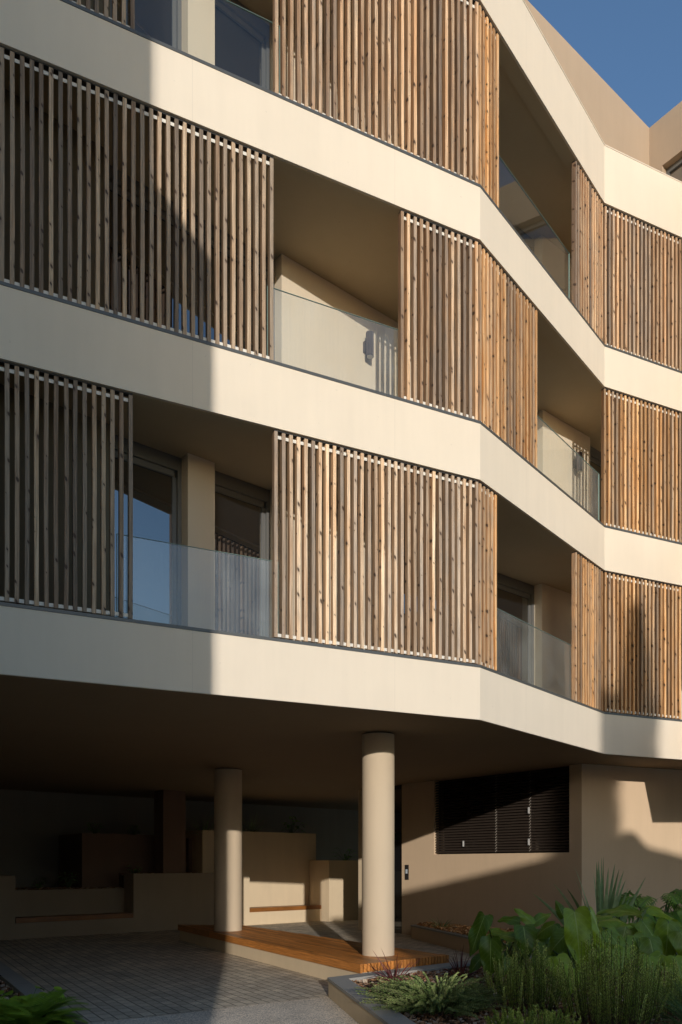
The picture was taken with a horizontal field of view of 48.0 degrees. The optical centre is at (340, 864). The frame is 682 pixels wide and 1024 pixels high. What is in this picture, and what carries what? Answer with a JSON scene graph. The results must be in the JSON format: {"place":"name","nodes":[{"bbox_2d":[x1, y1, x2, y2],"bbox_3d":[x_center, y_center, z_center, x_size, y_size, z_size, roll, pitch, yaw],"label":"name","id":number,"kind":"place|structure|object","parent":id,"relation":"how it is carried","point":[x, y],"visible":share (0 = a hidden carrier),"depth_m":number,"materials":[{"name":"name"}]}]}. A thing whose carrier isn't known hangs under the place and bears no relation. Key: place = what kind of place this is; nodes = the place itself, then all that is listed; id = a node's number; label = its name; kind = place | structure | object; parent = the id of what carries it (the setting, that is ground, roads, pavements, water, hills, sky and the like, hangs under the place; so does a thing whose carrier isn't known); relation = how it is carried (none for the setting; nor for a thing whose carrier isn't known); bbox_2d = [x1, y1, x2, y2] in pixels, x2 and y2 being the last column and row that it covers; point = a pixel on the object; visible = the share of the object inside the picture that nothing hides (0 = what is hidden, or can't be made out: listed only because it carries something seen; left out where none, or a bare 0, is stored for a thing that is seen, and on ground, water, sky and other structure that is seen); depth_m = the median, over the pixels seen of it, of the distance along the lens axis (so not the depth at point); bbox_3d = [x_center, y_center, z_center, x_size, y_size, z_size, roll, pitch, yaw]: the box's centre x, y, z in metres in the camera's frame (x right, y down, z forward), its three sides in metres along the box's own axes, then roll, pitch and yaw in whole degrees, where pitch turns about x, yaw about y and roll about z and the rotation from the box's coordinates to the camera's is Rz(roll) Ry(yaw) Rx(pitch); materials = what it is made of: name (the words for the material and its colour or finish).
{"place":"outdoors","nodes":[
{"label":"outdoors","id":0,"kind":"place"},
{"bbox_2d":[87,997,358,1023],"bbox_3d":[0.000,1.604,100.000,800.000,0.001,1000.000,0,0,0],"label":"ground","id":1,"kind":"structure","parent":0,"point":[323,1010],"depth_m":8.14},
{"bbox_2d":[0,0,681,956],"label":"apartment building","id":2,"kind":"structure","parent":1,"relation":"on","point":[198,692],"depth_m":9.96,"materials":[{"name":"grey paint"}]},
{"bbox_2d":[0,360,132,618],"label":"timber screen","id":3,"kind":"object","parent":2,"relation":"on","point":[84,389],"visible":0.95,"depth_m":7.57,"materials":[{"name":"brown wood"}]},
{"bbox_2d":[70,0,134,29],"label":"timber screen","id":4,"kind":"object","parent":2,"relation":"on","point":[114,11],"visible":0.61,"depth_m":7.74,"materials":[{"name":"brown wood"}]},
{"bbox_2d":[0,45,273,359],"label":"timber screen","id":5,"kind":"object","parent":2,"relation":"on","point":[98,92],"visible":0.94,"depth_m":7.86,"materials":[{"name":"brown wood"}]},
{"bbox_2d":[110,0,181,50],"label":"window","id":6,"kind":"structure","parent":2,"relation":"in","point":[161,20],"depth_m":9.00,"materials":[{"name":"grey"}]},
{"bbox_2d":[115,435,181,625],"bbox_3d":[-2.288,-3.550,8.858,0.938,2.578,0.070,0,0,-38],"label":"window","id":7,"kind":"structure","parent":2,"relation":"in","point":[157,494],"depth_m":8.95,"materials":[{"name":"blue"}]},
{"bbox_2d":[109,165,274,360],"bbox_3d":[-1.782,-6.550,9.260,2.294,2.578,0.070,0,0,-38],"label":"window","id":8,"kind":"structure","parent":2,"relation":"in","point":[110,167],"depth_m":9.11,"materials":[{"name":"grey"}]},
{"bbox_2d":[116,533,270,616],"bbox_3d":[-1.501,-2.913,8.197,1.762,0.945,0.070,0,0,-25],"label":"glass balustrade","id":9,"kind":"object","parent":2,"relation":"on","point":[169,543],"visible":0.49,"depth_m":7.99,"materials":[{"name":"green"}]},
{"bbox_2d":[215,471,269,636],"bbox_3d":[-1.290,-3.550,9.650,0.896,2.578,0.070,0,0,-38],"label":"window","id":10,"kind":"structure","parent":2,"relation":"in","point":[242,524],"depth_m":9.69,"materials":[{"name":"grey"}]},
{"bbox_2d":[215,0,269,89],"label":"window","id":11,"kind":"structure","parent":2,"relation":"in","point":[240,35],"depth_m":9.68,"materials":[{"name":"grey"}]},
{"bbox_2d":[224,0,279,92],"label":"glass balustrade","id":12,"kind":"object","parent":2,"relation":"on","point":[267,21],"visible":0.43,"depth_m":8.51,"materials":[{"name":"green"}]},
{"bbox_2d":[267,286,397,355],"bbox_3d":[-0.023,-5.960,8.879,1.767,0.945,0.070,0,0,-25],"label":"glass balustrade","id":13,"kind":"object","parent":2,"relation":"on","point":[317,303],"visible":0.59,"depth_m":8.72,"materials":[{"name":"green"}]},
{"bbox_2d":[363,330,373,358],"bbox_3d":[0.385,-7.204,10.632,0.110,0.334,0.155,0,0,-38],"label":"wall lamp","id":14,"kind":"object","parent":2,"relation":"attached to","point":[368,347],"visible":1,"depth_m":10.58,"materials":[{"name":"grey metal"}]},
{"bbox_2d":[272,429,477,663],"bbox_3d":[0.478,-3.658,9.048,2.706,2.300,0.077,0,0,-25],"label":"timber screen","id":15,"kind":"object","parent":2,"relation":"attached to","point":[420,568],"visible":0.96,"depth_m":9.01,"materials":[{"name":"brown wood"}]},
{"bbox_2d":[273,0,478,182],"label":"timber screen","id":16,"kind":"object","parent":2,"relation":"attached to","point":[444,21],"visible":0.94,"depth_m":9.12,"materials":[{"name":"brown wood"}]},
{"bbox_2d":[394,785,401,933],"bbox_3d":[1.045,-0.119,18.154,0.060,3.439,1.319,0,0,-40],"label":"door","id":17,"kind":"structure","parent":2,"relation":"in","point":[397,789],"depth_m":17.79,"materials":[{"name":"grey metal"}]},
{"bbox_2d":[405,865,408,879],"bbox_3d":[1.498,0.175,17.446,0.021,0.340,0.110,0,0,-40],"label":"intercom","id":18,"kind":"object","parent":2,"relation":"attached to","point":[406,872],"visible":1,"depth_m":17.43,"materials":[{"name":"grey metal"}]},
{"bbox_2d":[398,210,477,419],"bbox_3d":[1.202,-6.682,9.382,1.108,2.253,0.077,0,0,-25],"label":"timber screen","id":19,"kind":"object","parent":2,"relation":"on","point":[447,246],"visible":0.95,"depth_m":9.35,"materials":[{"name":"brown wood"}]},
{"bbox_2d":[423,348,454,402],"bbox_3d":[2.201,-6.550,12.421,2.944,2.578,0.070,0,0,-38],"label":"window","id":20,"kind":"structure","parent":2,"relation":"in","point":[423,348],"depth_m":11.77,"materials":[{"name":"grey"}]},
{"bbox_2d":[404,539,533,684],"bbox_3d":[2.027,-3.550,12.282,3.339,2.578,0.070,0,0,-38],"label":"window","id":21,"kind":"structure","parent":2,"relation":"in","point":[515,638],"depth_m":13.01,"materials":[{"name":"grey"}]},
{"bbox_2d":[404,135,533,252],"bbox_3d":[2.027,-9.550,12.282,3.339,2.578,0.070,0,0,-38],"label":"window","id":22,"kind":"structure","parent":2,"relation":"in","point":[529,241],"depth_m":13.13,"materials":[{"name":"grey"}]},
{"bbox_2d":[478,481,496,670],"bbox_3d":[1.855,-3.659,9.788,0.076,2.299,0.433,0,0,41],"label":"timber screen","id":23,"kind":"object","parent":2,"relation":"attached to","point":[487,577],"visible":0.87,"depth_m":9.76,"materials":[{"name":"brown wood"}]},
{"bbox_2d":[478,3,498,207],"bbox_3d":[1.872,-9.659,9.807,0.076,2.298,0.482,0,0,41],"label":"timber screen","id":24,"kind":"object","parent":2,"relation":"attached to","point":[488,172],"visible":0.86,"depth_m":9.76,"materials":[{"name":"brown wood"}]},
{"bbox_2d":[435,766,568,853],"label":"louvered shutters","id":25,"kind":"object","parent":2,"relation":"in","point":[527,811],"depth_m":15.40,"materials":[{"name":"grey metal"}]},
{"bbox_2d":[478,242,536,467],"bbox_3d":[2.227,-6.682,10.213,0.077,2.253,1.558,0,0,41],"label":"timber screen","id":26,"kind":"object","parent":2,"relation":"on","point":[507,361],"visible":0.92,"depth_m":10.14,"materials":[{"name":"brown wood"}]},
{"bbox_2d":[497,608,569,644],"bbox_3d":[2.844,-2.913,11.005,0.070,0.945,2.656,0,0,41],"label":"glass balustrade","id":27,"kind":"object","parent":2,"relation":"on","point":[533,626],"visible":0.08,"depth_m":10.87,"materials":[{"name":"green"}]},
{"bbox_2d":[499,156,569,298],"bbox_3d":[2.739,-8.912,10.885,0.070,0.945,2.337,0,0,41],"label":"glass balustrade","id":28,"kind":"object","parent":2,"relation":"on","point":[549,227],"visible":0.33,"depth_m":11.34,"materials":[{"name":"green"}]},
{"bbox_2d":[537,415,598,519],"bbox_3d":[3.448,-5.960,11.696,0.070,0.945,2.440,0,0,41],"label":"glass balustrade","id":29,"kind":"object","parent":2,"relation":"on","point":[580,457],"visible":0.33,"depth_m":12.09,"materials":[{"name":"green"}]},
{"bbox_2d":[573,452,581,472],"bbox_3d":[4.240,-7.183,13.691,0.110,0.334,0.155,0,0,-38],"label":"wall lamp","id":30,"kind":"object","parent":2,"relation":"attached to","point":[577,463],"visible":0.94,"depth_m":13.64,"materials":[{"name":"grey metal"}]},
{"bbox_2d":[571,551,602,710],"bbox_3d":[3.912,-3.658,12.142,0.077,2.299,1.033,0,0,41],"label":"timber screen","id":31,"kind":"object","parent":2,"relation":"on","point":[587,631],"visible":0.91,"depth_m":12.02,"materials":[{"name":"brown wood"}]},
{"bbox_2d":[571,160,602,340],"bbox_3d":[3.913,-9.658,12.143,0.077,2.300,1.038,0,0,41],"label":"timber screen","id":32,"kind":"object","parent":2,"relation":"on","point":[587,251],"visible":0.92,"depth_m":12.08,"materials":[{"name":"brown wood"}]},
{"bbox_2d":[590,446,600,520],"bbox_3d":[5.388,-6.550,14.950,2.387,2.578,0.070,0,0,-38],"label":"window","id":33,"kind":"structure","parent":2,"relation":"in","point":[595,455],"depth_m":14.51,"materials":[{"name":"grey"}]},
{"bbox_2d":[601,388,680,542],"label":"timber screen","id":34,"kind":"object","parent":2,"relation":"on","point":[640,466],"visible":0.98,"depth_m":12.86,"materials":[{"name":"brown wood"}]},
{"bbox_2d":[603,571,680,719],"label":"timber screen","id":35,"kind":"object","parent":2,"relation":"on","point":[641,647],"visible":0.96,"depth_m":12.87,"materials":[{"name":"brown wood"}]},
{"bbox_2d":[603,205,680,370],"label":"timber screen","id":36,"kind":"object","parent":2,"relation":"on","point":[641,289],"visible":1,"depth_m":12.86,"materials":[{"name":"brown wood"}]},
{"bbox_2d":[666,158,681,180],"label":"window","id":37,"kind":"structure","parent":2,"relation":"in","point":[675,170],"depth_m":15.11,"materials":[{"name":"grey"}]},
{"bbox_2d":[327,955,531,1023],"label":"garden planter","id":38,"kind":"object","parent":1,"relation":"on","point":[344,995],"visible":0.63,"depth_m":8.26,"materials":[{"name":"grey concrete"}]},
{"bbox_2d":[0,920,533,1022],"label":"paving","id":39,"kind":"structure","parent":0,"point":[112,976],"depth_m":11.44,"materials":[{"name":"grey stone"}]},
{"bbox_2d":[0,961,86,1023],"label":"stone kerb","id":40,"kind":"structure","parent":39,"relation":"on","point":[17,982],"depth_m":9.53,"materials":[{"name":"grey stone"}]},
{"bbox_2d":[0,830,357,939],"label":"stepped planter wall","id":41,"kind":"structure","parent":39,"relation":"on","point":[282,869],"depth_m":19.08,"materials":[{"name":"paint"}]},
{"bbox_2d":[15,912,132,922],"bbox_3d":[-6.076,1.202,17.412,2.664,0.105,0.452,0,0,-40],"label":"wooden bench","id":42,"kind":"object","parent":41,"relation":"on","point":[30,919],"visible":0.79,"depth_m":17.24,"materials":[{"name":"brown wood"}]},
{"bbox_2d":[242,813,269,831],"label":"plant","id":43,"kind":"object","parent":41,"relation":"on","point":[250,828],"visible":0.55,"depth_m":21.23,"materials":[{"name":"green plant"}]},
{"bbox_2d":[250,905,320,911],"bbox_3d":[-1.524,1.202,21.195,2.635,0.105,0.452,0,0,-40],"label":"wooden bench","id":44,"kind":"object","parent":41,"relation":"on","point":[279,908],"visible":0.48,"depth_m":20.99,"materials":[{"name":"brown wood"}]},
{"bbox_2d":[281,816,306,832],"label":"shade plant","id":45,"kind":"object","parent":41,"relation":"on","point":[291,830],"visible":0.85,"depth_m":22.19,"materials":[{"name":"green plant"}]},
{"bbox_2d":[332,848,356,859],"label":"shade plant","id":46,"kind":"object","parent":41,"relation":"on","point":[345,857],"visible":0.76,"depth_m":23.07,"materials":[{"name":"green plant"}]},
{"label":"bark mulch","id":47,"kind":"object","parent":41,"relation":"on","visible":0},
{"bbox_2d":[59,872,79,887],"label":"shade plant","id":48,"kind":"object","parent":47,"relation":"on","point":[66,882],"visible":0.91,"depth_m":18.13,"materials":[{"name":"green plant"}]},
{"bbox_2d":[178,925,448,979],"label":"timber deck","id":49,"kind":"structure","parent":39,"relation":"on","point":[324,958],"depth_m":11.87,"materials":[{"name":"brown wood"}]},
{"bbox_2d":[411,924,532,954],"bbox_3d":[2.229,1.454,14.430,0.530,0.292,5.235,0,0,-12],"label":"bark planter","id":50,"kind":"object","parent":39,"relation":"on","point":[454,941],"visible":0.57,"depth_m":15.00,"materials":[{"name":"grey concrete"}]},
{"bbox_2d":[351,958,681,1023],"bbox_3d":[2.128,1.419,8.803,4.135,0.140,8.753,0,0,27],"label":"bark mulch","id":51,"kind":"object","parent":0,"point":[431,1019],"visible":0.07,"depth_m":7.66,"materials":[{"name":"brown wood"}]},
{"bbox_2d":[367,951,420,982],"bbox_3d":[0.633,1.218,9.117,0.729,0.432,0.690,0,0,-19],"label":"red cordyline","id":52,"kind":"object","parent":51,"relation":"on","point":[390,973],"visible":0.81,"depth_m":9.12,"materials":[{"name":"plant"}]},
{"bbox_2d":[354,972,524,1019],"bbox_3d":[0.918,1.245,7.431,1.589,0.396,1.729,0,0,0],"label":"rosemary bush","id":53,"kind":"object","parent":51,"relation":"on","point":[451,998],"visible":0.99,"depth_m":7.15,"materials":[{"name":"green plant"}]},
{"bbox_2d":[443,945,482,979],"bbox_3d":[1.546,1.206,9.462,0.601,0.458,0.764,0,0,0],"label":"red cordyline","id":54,"kind":"object","parent":51,"relation":"on","point":[456,969],"visible":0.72,"depth_m":9.44,"materials":[{"name":"plant"}]},
{"bbox_2d":[468,908,550,977],"bbox_3d":[2.058,0.977,9.181,1.124,0.884,0.944,0,0,0],"label":"philodendron","id":55,"kind":"object","parent":51,"relation":"on","point":[483,943],"visible":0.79,"depth_m":8.96,"materials":[{"name":"green plant"}]},
{"bbox_2d":[487,924,551,974],"bbox_3d":[2.248,1.081,9.708,0.936,0.653,1.207,0,0,0],"label":"philodendron","id":56,"kind":"object","parent":51,"relation":"on","point":[504,947],"visible":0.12,"depth_m":9.40,"materials":[{"name":"green plant"}]},
{"bbox_2d":[483,939,564,1016],"bbox_3d":[1.771,1.062,7.339,0.808,0.720,0.775,0,0,0],"label":"rosemary bush","id":57,"kind":"object","parent":51,"relation":"on","point":[539,994],"visible":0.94,"depth_m":7.25,"materials":[{"name":"green plant"}]},
{"bbox_2d":[483,1002,581,1023],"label":"rosemary bush","id":58,"kind":"object","parent":51,"relation":"on","point":[550,1018],"visible":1,"depth_m":5.98,"materials":[{"name":"green plant"}]},
{"bbox_2d":[546,923,602,965],"bbox_3d":[3.131,1.076,9.890,1.272,0.663,1.261,0,0,-35],"label":"philodendron","id":59,"kind":"object","parent":51,"relation":"on","point":[560,926],"visible":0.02,"depth_m":9.69,"materials":[{"name":"green plant"}]},
{"bbox_2d":[532,900,632,996],"bbox_3d":[2.645,0.908,8.341,1.114,1.024,1.329,0,0,17],"label":"philodendron","id":60,"kind":"object","parent":51,"relation":"on","point":[582,923],"visible":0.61,"depth_m":8.25,"materials":[{"name":"green plant"}]},
{"bbox_2d":[534,857,656,930],"bbox_3d":[3.556,0.634,10.887,1.494,1.522,1.564,0,0,-22],"label":"flax plant","id":61,"kind":"object","parent":51,"relation":"on","point":[609,901],"visible":0.41,"depth_m":10.77,"materials":[{"name":"green plant"}]},
{"bbox_2d":[549,928,671,1023],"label":"rosemary bush","id":62,"kind":"object","parent":51,"relation":"on","point":[602,1006],"visible":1,"depth_m":6.46,"materials":[{"name":"green plant"}]},
{"bbox_2d":[596,904,662,979],"bbox_3d":[3.296,0.956,8.849,0.881,0.929,1.558,0,0,0],"label":"philodendron","id":63,"kind":"object","parent":51,"relation":"on","point":[643,931],"visible":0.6,"depth_m":8.61,"materials":[{"name":"green plant"}]},
{"bbox_2d":[613,957,681,1022],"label":"rosemary bush","id":64,"kind":"object","parent":51,"relation":"on","point":[670,986],"visible":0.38,"depth_m":7.10,"materials":[{"name":"green plant"}]},
{"bbox_2d":[618,889,681,927],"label":"monstera","id":65,"kind":"object","parent":51,"relation":"on","point":[640,903],"visible":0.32,"depth_m":11.28,"materials":[{"name":"green plant"}]},
{"bbox_2d":[642,968,681,1023],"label":"shrub","id":66,"kind":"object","parent":51,"relation":"on","point":[678,1010],"depth_m":6.49,"materials":[{"name":"green plant"}]},
{"bbox_2d":[645,905,681,983],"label":"philodendron","id":67,"kind":"object","parent":51,"relation":"on","point":[669,932],"visible":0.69,"depth_m":8.87,"materials":[{"name":"green plant"}]},
{"bbox_2d":[528,0,681,127],"label":"sky","id":68,"kind":"structure","parent":0,"point":[635,46],"materials":[{"name":"blue"}]},
{"label":"planting soil","id":69,"kind":"structure","parent":0,"visible":0},
{"bbox_2d":[0,980,19,1004],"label":"bark mulch","id":70,"kind":"object","parent":69,"relation":"on","point":[6,988],"visible":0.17,"depth_m":9.27,"materials":[{"name":"brown wood"}]},
{"bbox_2d":[0,986,64,1007],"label":"groundcover plant","id":71,"kind":"object","parent":70,"relation":"on","point":[21,998],"visible":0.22,"depth_m":7.80,"materials":[{"name":"green plant"}]},
{"bbox_2d":[0,1002,36,1020],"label":"fern","id":72,"kind":"object","parent":69,"relation":"on","point":[1,1007],"visible":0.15,"depth_m":7.12,"materials":[{"name":"green plant"}]},
{"bbox_2d":[0,993,62,1023],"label":"fern","id":73,"kind":"object","parent":69,"relation":"on","point":[37,996],"visible":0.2,"depth_m":7.52,"materials":[{"name":"green plant"}]},
{"bbox_2d":[0,989,88,1023],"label":"fern","id":74,"kind":"object","parent":69,"relation":"on","point":[46,1006],"visible":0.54,"depth_m":7.21,"materials":[{"name":"green plant"}]},
{"bbox_2d":[0,1007,89,1023],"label":"fern","id":75,"kind":"object","parent":69,"relation":"on","point":[23,1018],"visible":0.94,"depth_m":6.84,"materials":[{"name":"green plant"}]},
{"label":"planting soil","id":76,"kind":"structure","parent":0,"visible":0},
{"bbox_2d":[417,921,513,943],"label":"bark mulch","id":77,"kind":"object","parent":76,"relation":"on","point":[461,929],"visible":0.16,"depth_m":15.25,"materials":[{"name":"brown wood"}]},
{"bbox_2d":[428,918,454,927],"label":"sedge","id":78,"kind":"object","parent":77,"relation":"on","point":[445,924],"visible":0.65,"depth_m":15.58,"materials":[{"name":"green plant"}]}
]}

